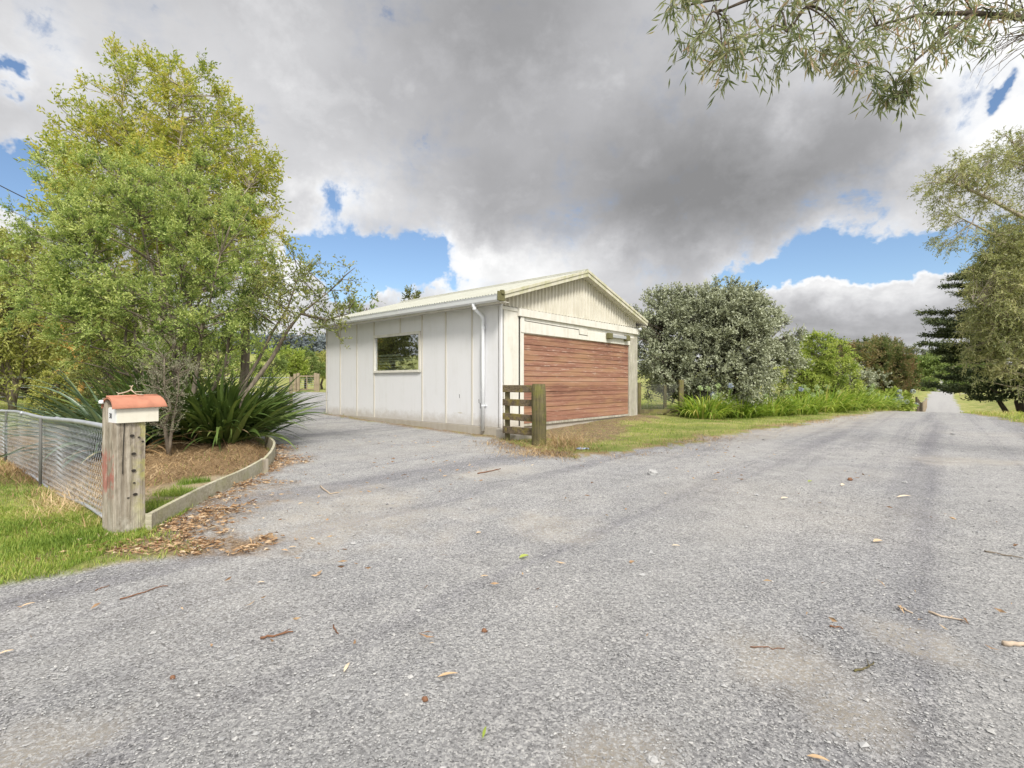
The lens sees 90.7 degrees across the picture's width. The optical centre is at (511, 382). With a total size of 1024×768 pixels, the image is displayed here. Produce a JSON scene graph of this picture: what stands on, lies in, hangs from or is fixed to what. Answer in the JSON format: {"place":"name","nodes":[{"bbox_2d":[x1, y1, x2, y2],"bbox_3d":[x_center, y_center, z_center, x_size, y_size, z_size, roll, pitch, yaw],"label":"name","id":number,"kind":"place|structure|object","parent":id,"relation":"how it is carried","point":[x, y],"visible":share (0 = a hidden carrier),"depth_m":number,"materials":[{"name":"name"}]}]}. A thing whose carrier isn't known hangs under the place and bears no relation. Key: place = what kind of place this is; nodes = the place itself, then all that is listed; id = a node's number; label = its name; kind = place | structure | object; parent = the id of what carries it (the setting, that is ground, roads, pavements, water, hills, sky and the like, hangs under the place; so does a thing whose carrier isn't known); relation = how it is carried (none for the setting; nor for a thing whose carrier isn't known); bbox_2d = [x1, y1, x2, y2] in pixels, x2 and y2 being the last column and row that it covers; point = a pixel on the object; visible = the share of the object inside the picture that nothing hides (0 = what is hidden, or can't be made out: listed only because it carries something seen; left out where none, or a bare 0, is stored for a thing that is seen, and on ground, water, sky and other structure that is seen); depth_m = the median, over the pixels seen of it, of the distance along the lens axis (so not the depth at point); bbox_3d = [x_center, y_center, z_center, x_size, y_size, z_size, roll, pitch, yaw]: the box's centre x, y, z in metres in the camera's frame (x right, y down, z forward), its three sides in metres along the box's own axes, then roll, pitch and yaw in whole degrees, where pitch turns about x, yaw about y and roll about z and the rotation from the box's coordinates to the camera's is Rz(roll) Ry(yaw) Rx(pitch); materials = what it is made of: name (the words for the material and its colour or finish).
{"place":"outdoors","nodes":[
{"label":"outdoors","id":0,"kind":"place"},
{"bbox_2d":[0,438,269,583],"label":"verge grass","id":1,"kind":"structure","parent":0,"point":[41,542],"depth_m":3.70,"materials":[{"name":"green plant"}]},
{"bbox_2d":[0,396,343,464],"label":"lawn grass","id":2,"kind":"structure","parent":0,"point":[19,400],"depth_m":18.04,"materials":[{"name":"green plant"}]},
{"bbox_2d":[0,379,1023,767],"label":"gravel road","id":3,"kind":"structure","parent":0,"point":[974,439],"depth_m":2.58,"materials":[{"name":"grey gravel"}]},
{"bbox_2d":[120,585,166,599],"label":"twig","id":4,"kind":"object","parent":3,"relation":"on","point":[141,592],"visible":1,"depth_m":2.80,"materials":[{"name":"brown wood"}]},
{"bbox_2d":[90,329,254,387],"bbox_3d":[-18.235,-1.742,26.884,9.417,5.100,5.501,0,0,0],"label":"background tree","id":5,"kind":"object","parent":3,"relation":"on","point":[202,359],"depth_m":27.33,"materials":[{"name":"green plant"}]},
{"bbox_2d":[260,628,292,638],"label":"twig","id":6,"kind":"object","parent":3,"relation":"on","point":[266,636],"visible":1,"depth_m":2.34,"materials":[{"name":"brown wood"}]},
{"bbox_2d":[422,696,427,701],"bbox_3d":[-0.322,1.170,1.864,0.025,0.022,0.022,0,0,0],"label":"seed pod","id":7,"kind":"object","parent":3,"relation":"on","point":[424,698],"visible":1,"depth_m":1.86,"materials":[{"name":"brown plant"}]},
{"bbox_2d":[438,672,455,676],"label":"fallen leaf","id":8,"kind":"object","parent":3,"relation":"on","point":[445,673],"visible":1,"depth_m":1.99,"materials":[{"name":"beige plant"}]},
{"bbox_2d":[18,435,1017,649],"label":"leaf litter","id":9,"kind":"object","parent":3,"relation":"on","point":[174,527],"visible":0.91,"depth_m":3.91,"materials":[{"name":"brown plant"}]},
{"bbox_2d":[646,755,658,765],"bbox_3d":[0.433,1.163,1.556,0.039,0.025,0.031,0,0,0],"label":"stone","id":10,"kind":"object","parent":3,"relation":"on","point":[651,760],"visible":1,"depth_m":1.55,"materials":[{"name":"white stone"}]},
{"bbox_2d":[647,469,657,474],"bbox_3d":[1.810,1.165,6.501,0.137,0.087,0.109,0,0,0],"label":"stone","id":11,"kind":"object","parent":3,"relation":"on","point":[651,472],"visible":0.76,"depth_m":6.46,"materials":[{"name":"grey stone"}]},
{"bbox_2d":[460,415,873,463],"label":"edge weeds","id":12,"kind":"object","parent":3,"relation":"on","point":[548,453],"visible":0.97,"depth_m":8.81,"materials":[{"name":"plant"}]},
{"bbox_2d":[750,646,784,649],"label":"twig","id":13,"kind":"object","parent":3,"relation":"on","point":[764,647],"visible":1,"depth_m":2.21,"materials":[{"name":"brown wood"}]},
{"bbox_2d":[807,754,828,760],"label":"fallen leaf","id":14,"kind":"object","parent":3,"relation":"on","point":[816,756],"visible":1,"depth_m":1.55,"materials":[{"name":"beige plant"}]},
{"bbox_2d":[853,660,873,671],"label":"twig","id":15,"kind":"object","parent":3,"relation":"on","point":[860,669],"visible":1,"depth_m":2.04,"materials":[{"name":"wood"}]},
{"bbox_2d":[915,397,926,411],"bbox_3d":[32.398,1.846,39.852,0.096,2.097,32.389,0,0,40],"label":"wire fence","id":16,"kind":"object","parent":3,"relation":"on","point":[922,407],"visible":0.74,"depth_m":35.05,"materials":[{"name":"brown wood"}]},
{"bbox_2d":[928,610,962,619],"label":"twig","id":17,"kind":"object","parent":3,"relation":"on","point":[934,613],"visible":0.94,"depth_m":2.51,"materials":[{"name":"beige wood"}]},
{"bbox_2d":[984,550,1021,557],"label":"twig","id":18,"kind":"object","parent":3,"relation":"on","point":[1001,554],"visible":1,"depth_m":3.44,"materials":[{"name":"grey wood"}]},
{"bbox_2d":[1001,640,1023,646],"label":"twig","id":19,"kind":"object","parent":3,"relation":"on","point":[1010,643],"visible":1,"depth_m":2.24,"materials":[{"name":"beige wood"}]},
{"bbox_2d":[0,348,1023,587],"bbox_3d":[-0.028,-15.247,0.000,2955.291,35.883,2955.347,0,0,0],"label":"ground","id":20,"kind":"structure","parent":0,"point":[965,406],"depth_m":9.60,"materials":[{"name":"green plant"}]},
{"bbox_2d":[19,361,78,417],"bbox_3d":[-11.458,0.238,12.620,1.438,1.591,1.126,0,0,0],"label":"golden shrub","id":21,"kind":"object","parent":20,"relation":"on","point":[56,377],"visible":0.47,"depth_m":12.43,"materials":[{"name":"green plant"}]},
{"bbox_2d":[0,409,101,517],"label":"chain link fence","id":22,"kind":"object","parent":20,"relation":"on","point":[4,440],"visible":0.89,"depth_m":5.28,"materials":[{"name":"metal"}]},
{"bbox_2d":[0,224,104,409],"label":"background tree","id":23,"kind":"object","parent":20,"relation":"on","point":[7,342],"visible":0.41,"depth_m":16.29,"materials":[{"name":"green plant"}]},
{"bbox_2d":[0,279,133,398],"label":"background tree","id":24,"kind":"object","parent":20,"relation":"on","point":[25,390],"visible":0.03,"depth_m":24.52,"materials":[{"name":"green plant"}]},
{"bbox_2d":[9,247,136,412],"bbox_3d":[-13.191,-1.706,15.672,3.555,5.445,2.721,0,0,0],"label":"background tree","id":25,"kind":"object","parent":20,"relation":"on","point":[53,353],"visible":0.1,"depth_m":15.44,"materials":[{"name":"green plant"}]},
{"bbox_2d":[0,440,168,538],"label":"grass","id":26,"kind":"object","parent":20,"relation":"on","point":[7,469],"visible":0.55,"depth_m":5.21,"materials":[{"name":"plant"}]},
{"bbox_2d":[64,335,146,410],"bbox_3d":[-9.714,-0.085,12.164,1.609,2.234,1.652,0,0,-30],"label":"undergrowth bush","id":27,"kind":"object","parent":20,"relation":"on","point":[83,375],"visible":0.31,"depth_m":11.98,"materials":[{"name":"green plant"}]},
{"bbox_2d":[0,363,214,466],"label":"blue flax","id":28,"kind":"object","parent":20,"relation":"on","point":[94,415],"visible":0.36,"depth_m":7.19,"materials":[{"name":"green plant"}]},
{"bbox_2d":[98,398,145,533],"bbox_3d":[-3.042,0.714,3.944,0.255,1.180,0.242,0,0,32],"label":"gate post","id":29,"kind":"object","parent":20,"relation":"on","point":[123,477],"visible":0.79,"depth_m":3.88,"materials":[{"name":"brown wood"}]},
{"bbox_2d":[101,394,167,422],"bbox_3d":[-2.973,0.204,3.986,0.264,0.215,0.359,0,0,36],"label":"mailbox","id":30,"kind":"object","parent":29,"relation":"on","point":[133,408],"visible":1,"depth_m":3.90,"materials":[{"name":"paint"}]},
{"bbox_2d":[116,385,142,394],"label":"forked twig","id":31,"kind":"object","parent":30,"relation":"on","point":[130,390],"visible":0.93,"depth_m":4.00,"materials":[{"name":"beige wood"}]},
{"bbox_2d":[54,268,198,395],"bbox_3d":[-10.939,-1.100,14.534,4.000,4.244,3.151,0,0,0],"label":"background tree","id":32,"kind":"object","parent":20,"relation":"on","point":[97,357],"visible":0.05,"depth_m":14.18,"materials":[{"name":"green plant"}]},
{"bbox_2d":[0,434,273,515],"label":"dry mulch","id":33,"kind":"object","parent":20,"relation":"on","point":[184,468],"visible":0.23,"depth_m":6.90,"materials":[{"name":"plant"}]},
{"bbox_2d":[124,337,203,455],"bbox_3d":[-5.092,0.168,7.429,1.006,1.842,0.800,0,0,-29],"label":"grey shrub","id":34,"kind":"object","parent":33,"relation":"on","point":[167,438],"visible":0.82,"depth_m":7.42,"materials":[{"name":"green plant"}]},
{"bbox_2d":[10,338,264,456],"bbox_3d":[-6.231,0.302,9.193,4.219,2.137,4.090,0,0,0],"label":"spreading flax","id":35,"kind":"object","parent":20,"relation":"on","point":[129,378],"visible":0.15,"depth_m":8.60,"materials":[{"name":"green plant"}]},
{"bbox_2d":[0,133,291,400],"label":"bushy tree","id":36,"kind":"object","parent":20,"relation":"on","point":[71,304],"visible":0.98,"depth_m":8.71,"materials":[{"name":"green plant"}]},
{"bbox_2d":[20,377,292,404],"bbox_3d":[-17.601,0.464,20.527,16.969,1.374,0.135,0,0,-4],"label":"wire fence","id":37,"kind":"object","parent":20,"relation":"on","point":[291,380],"visible":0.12,"depth_m":21.00,"materials":[{"name":"grey metal"}]},
{"bbox_2d":[8,31,310,384],"bbox_3d":[-8.508,-3.711,12.521,5.580,9.695,5.508,0,0,41],"label":"golden tree","id":38,"kind":"object","parent":20,"relation":"on","point":[164,144],"visible":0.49,"depth_m":12.00,"materials":[{"name":"green plant"}]},
{"bbox_2d":[68,448,259,512],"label":"grass","id":39,"kind":"structure","parent":20,"relation":"on","point":[173,493],"depth_m":4.87,"materials":[{"name":"green plant"}]},
{"bbox_2d":[100,342,233,393],"bbox_3d":[-8.343,-0.024,12.224,2.826,2.137,2.003,0,0,0],"label":"undergrowth bush","id":40,"kind":"object","parent":20,"relation":"on","point":[201,364],"visible":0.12,"depth_m":12.05,"materials":[{"name":"green plant"}]},
{"bbox_2d":[36,356,328,451],"bbox_3d":[-5.243,0.369,9.041,3.984,1.889,4.066,0,0,0],"label":"dark flax","id":41,"kind":"object","parent":20,"relation":"on","point":[255,416],"visible":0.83,"depth_m":8.35,"materials":[{"name":"green plant"}]},
{"bbox_2d":[145,435,275,530],"bbox_3d":[-3.393,1.099,6.503,0.453,0.346,5.252,0,0,-17],"label":"timber edging","id":42,"kind":"object","parent":20,"relation":"on","point":[170,509],"visible":0.53,"depth_m":5.04,"materials":[{"name":"brown wood"}]},
{"bbox_2d":[180,323,288,392],"bbox_3d":[-13.555,-1.210,23.731,5.670,4.195,3.586,0,0,0],"label":"background tree","id":43,"kind":"object","parent":20,"relation":"on","point":[256,355],"visible":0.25,"depth_m":24.00,"materials":[{"name":"green plant"}]},
{"bbox_2d":[163,329,325,354],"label":"pine wood","id":44,"kind":"object","parent":20,"relation":"on","point":[319,345],"visible":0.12,"depth_m":302.60,"materials":[{"name":"green plant"}]},
{"bbox_2d":[216,280,273,396],"bbox_3d":[-5.094,-0.452,9.657,1.311,3.150,1.354,0,0,-42],"label":"cabbage tree","id":45,"kind":"object","parent":20,"relation":"on","point":[245,357],"visible":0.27,"depth_m":9.67,"materials":[{"name":"green plant"}]},
{"bbox_2d":[249,349,290,390],"bbox_3d":[-18.368,-0.964,38.014,3.125,3.312,2.519,0,0,9],"label":"yard tree","id":46,"kind":"object","parent":20,"relation":"on","point":[282,363],"visible":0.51,"depth_m":37.91,"materials":[{"name":"green plant"}]},
{"bbox_2d":[275,345,309,385],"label":"yard tree","id":47,"kind":"object","parent":20,"relation":"on","point":[297,358],"visible":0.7,"depth_m":40.63,"materials":[{"name":"green plant"}]},
{"bbox_2d":[225,235,381,437],"bbox_3d":[-3.695,-0.777,9.078,2.625,3.612,1.644,0,0,-25],"label":"leaning tree","id":48,"kind":"object","parent":20,"relation":"on","point":[306,292],"visible":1,"depth_m":8.90,"materials":[{"name":"green plant"}]},
{"bbox_2d":[293,373,319,391],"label":"yard gate","id":49,"kind":"structure","parent":20,"relation":"on","point":[316,376],"depth_m":35.41,"materials":[{"name":"beige wood"}]},
{"bbox_2d":[299,345,325,388],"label":"yard tree","id":50,"kind":"object","parent":20,"relation":"on","point":[317,365],"visible":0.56,"depth_m":42.93,"materials":[{"name":"green plant"}]},
{"bbox_2d":[311,349,325,388],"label":"yard tree","id":51,"kind":"object","parent":20,"relation":"on","point":[323,355],"visible":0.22,"depth_m":45.72,"materials":[{"name":"green plant"}]},
{"bbox_2d":[347,299,377,314],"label":"yard tree","id":52,"kind":"object","parent":20,"relation":"on","point":[357,310],"visible":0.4,"depth_m":27.80,"materials":[{"name":"green plant"}]},
{"bbox_2d":[401,284,423,300],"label":"yard tree","id":53,"kind":"object","parent":20,"relation":"on","point":[414,296],"visible":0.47,"depth_m":33.97,"materials":[{"name":"green plant"}]},
{"bbox_2d":[310,269,647,435],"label":"garage","id":54,"kind":"structure","parent":20,"relation":"on","point":[454,361],"depth_m":12.90,"materials":[{"name":"paint"}]},
{"bbox_2d":[0,185,314,318],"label":"overhead cable","id":55,"kind":"object","parent":54,"relation":"attached to","point":[50,210],"visible":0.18,"depth_m":12.47,"materials":[{"name":"black rubber"}]},
{"bbox_2d":[373,331,420,372],"bbox_3d":[-3.087,-0.775,13.526,2.097,1.047,0.105,0,0,41],"label":"window","id":56,"kind":"structure","parent":54,"relation":"in","point":[375,360],"depth_m":13.61,"materials":[{"name":"beige paint"}]},
{"bbox_2d":[524,334,627,423],"bbox_3d":[1.862,-0.078,13.420,0.044,2.075,4.907,0,0,41],"label":"garage door","id":57,"kind":"structure","parent":54,"relation":"in","point":[581,378],"depth_m":13.20,"materials":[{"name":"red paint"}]},
{"bbox_2d":[496,428,503,438],"bbox_3d":[-0.135,1.113,10.633,0.200,0.300,0.400,0,0,41],"label":"concrete footing","id":58,"kind":"object","parent":20,"relation":"on","point":[499,434],"visible":0.18,"depth_m":10.48,"materials":[{"name":"grey concrete"}]},
{"bbox_2d":[504,433,531,439],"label":"concrete block","id":59,"kind":"structure","parent":20,"relation":"on","point":[517,437],"depth_m":10.10,"materials":[{"name":"grey concrete"}]},
{"bbox_2d":[502,384,545,445],"bbox_3d":[0.228,0.750,9.619,0.280,1.438,1.038,0,0,-45],"label":"rail fence","id":60,"kind":"object","parent":20,"relation":"on","point":[537,417],"visible":0.77,"depth_m":9.50,"materials":[{"name":"brown wood"}]},
{"bbox_2d":[529,430,609,452],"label":"dry grass","id":61,"kind":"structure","parent":20,"relation":"on","point":[554,439],"depth_m":9.14,"materials":[{"name":"plant"}]},
{"bbox_2d":[546,414,660,441],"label":"door litter","id":62,"kind":"object","parent":20,"relation":"on","point":[598,428],"depth_m":11.79,"materials":[{"name":"plant"}]},
{"bbox_2d":[637,380,683,415],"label":"wire gate","id":63,"kind":"structure","parent":20,"relation":"on","point":[680,387],"depth_m":16.00,"materials":[{"name":"grey metal"}]},
{"bbox_2d":[663,383,750,418],"bbox_3d":[6.092,0.593,15.870,3.048,1.169,2.478,0,0,0],"label":"agapanthus","id":64,"kind":"object","parent":20,"relation":"on","point":[709,409],"visible":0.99,"depth_m":15.58,"materials":[{"name":"green plant"}]},
{"bbox_2d":[629,274,814,411],"bbox_3d":[6.848,-1.128,17.927,6.576,5.319,5.218,0,0,-39],"label":"silver bush","id":65,"kind":"object","parent":20,"relation":"on","point":[717,328],"visible":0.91,"depth_m":17.08,"materials":[{"name":"green plant"}]},
{"bbox_2d":[714,384,776,417],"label":"agapanthus","id":66,"kind":"object","parent":20,"relation":"on","point":[747,411],"visible":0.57,"depth_m":16.28,"materials":[{"name":"green plant"}]},
{"bbox_2d":[493,400,1021,457],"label":"roadside grass","id":67,"kind":"structure","parent":20,"relation":"on","point":[655,431],"depth_m":13.33,"materials":[{"name":"green plant"}]},
{"bbox_2d":[748,383,810,415],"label":"agapanthus","id":68,"kind":"object","parent":20,"relation":"on","point":[783,408],"visible":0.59,"depth_m":17.04,"materials":[{"name":"green plant"}]},
{"bbox_2d":[771,384,839,414],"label":"agapanthus","id":69,"kind":"object","parent":20,"relation":"on","point":[815,408],"visible":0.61,"depth_m":18.02,"materials":[{"name":"green plant"}]},
{"bbox_2d":[767,328,866,407],"bbox_3d":[12.793,-0.424,21.480,4.273,3.755,2.815,0,0,0],"label":"hedge shrub","id":70,"kind":"object","parent":20,"relation":"on","point":[823,371],"visible":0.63,"depth_m":21.04,"materials":[{"name":"green plant"}]},
{"bbox_2d":[797,330,845,359],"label":"hedge shrub","id":71,"kind":"object","parent":20,"relation":"on","point":[823,340],"visible":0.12,"depth_m":27.19,"materials":[{"name":"green plant"}]},
{"bbox_2d":[790,384,874,412],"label":"agapanthus","id":72,"kind":"object","parent":20,"relation":"on","point":[842,403],"visible":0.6,"depth_m":19.43,"materials":[{"name":"green plant"}]},
{"bbox_2d":[812,382,908,410],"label":"agapanthus","id":73,"kind":"object","parent":20,"relation":"on","point":[865,401],"visible":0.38,"depth_m":20.69,"materials":[{"name":"green plant"}]},
{"bbox_2d":[835,359,892,393],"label":"hedge shrub","id":74,"kind":"object","parent":20,"relation":"on","point":[872,378],"visible":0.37,"depth_m":24.21,"materials":[{"name":"green plant"}]},
{"bbox_2d":[832,332,924,396],"bbox_3d":[19.681,-0.476,27.567,5.315,4.386,3.782,0,0,0],"label":"hedge shrub","id":75,"kind":"object","parent":20,"relation":"on","point":[876,354],"visible":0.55,"depth_m":26.63,"materials":[{"name":"green plant"}]},
{"bbox_2d":[855,386,915,410],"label":"agapanthus","id":76,"kind":"object","parent":20,"relation":"on","point":[891,404],"visible":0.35,"depth_m":22.21,"materials":[{"name":"green plant"}]},
{"bbox_2d":[881,338,905,348],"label":"skyline tree","id":77,"kind":"object","parent":20,"relation":"on","point":[896,343],"visible":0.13,"depth_m":173.86,"materials":[{"name":"green plant"}]},
{"bbox_2d":[873,385,918,410],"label":"hydrangea","id":78,"kind":"object","parent":20,"relation":"on","point":[907,402],"visible":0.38,"depth_m":23.95,"materials":[{"name":"green plant"}]},
{"bbox_2d":[904,343,929,354],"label":"skyline tree","id":79,"kind":"object","parent":20,"relation":"on","point":[916,350],"visible":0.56,"depth_m":174.39,"materials":[{"name":"green plant"}]},
{"bbox_2d":[909,370,939,391],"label":"distant tree","id":80,"kind":"object","parent":20,"relation":"on","point":[927,379],"visible":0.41,"depth_m":107.60,"materials":[{"name":"green plant"}]},
{"bbox_2d":[919,347,932,355],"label":"skyline tree","id":81,"kind":"object","parent":20,"relation":"on","point":[929,348],"visible":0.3,"depth_m":174.75,"materials":[{"name":"green plant"}]},
{"bbox_2d":[913,351,943,378],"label":"distant tree","id":82,"kind":"object","parent":20,"relation":"on","point":[928,363],"visible":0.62,"depth_m":123.24,"materials":[{"name":"green plant"}]},
{"bbox_2d":[931,365,967,389],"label":"distant tree","id":83,"kind":"object","parent":20,"relation":"on","point":[942,380],"visible":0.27,"depth_m":111.59,"materials":[{"name":"green plant"}]},
{"bbox_2d":[937,357,991,385],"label":"distant tree","id":84,"kind":"object","parent":20,"relation":"on","point":[943,364],"visible":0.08,"depth_m":117.84,"materials":[{"name":"green plant"}]},
{"bbox_2d":[906,126,1023,402],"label":"roadside eucalypt","id":85,"kind":"object","parent":20,"relation":"on","point":[1001,298],"visible":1,"depth_m":21.95,"materials":[{"name":"green plant"}]},
{"bbox_2d":[913,241,1023,413],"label":"layered conifer","id":86,"kind":"object","parent":20,"relation":"on","point":[947,331],"visible":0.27,"depth_m":29.74,"materials":[{"name":"green plant"}]},
{"bbox_2d":[0,0,1023,366],"label":"sky","id":87,"kind":"structure","parent":0,"point":[437,147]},
{"bbox_2d":[646,0,1023,131],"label":"overhanging eucalypt","id":88,"kind":"object","parent":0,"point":[968,13],"visible":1,"depth_m":5.47,"materials":[{"name":"green plant"}]},
{"bbox_2d":[857,407,1023,421],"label":"paddock grass","id":89,"kind":"structure","parent":0,"point":[994,412],"depth_m":18.48,"materials":[{"name":"green plant"}]}
]}

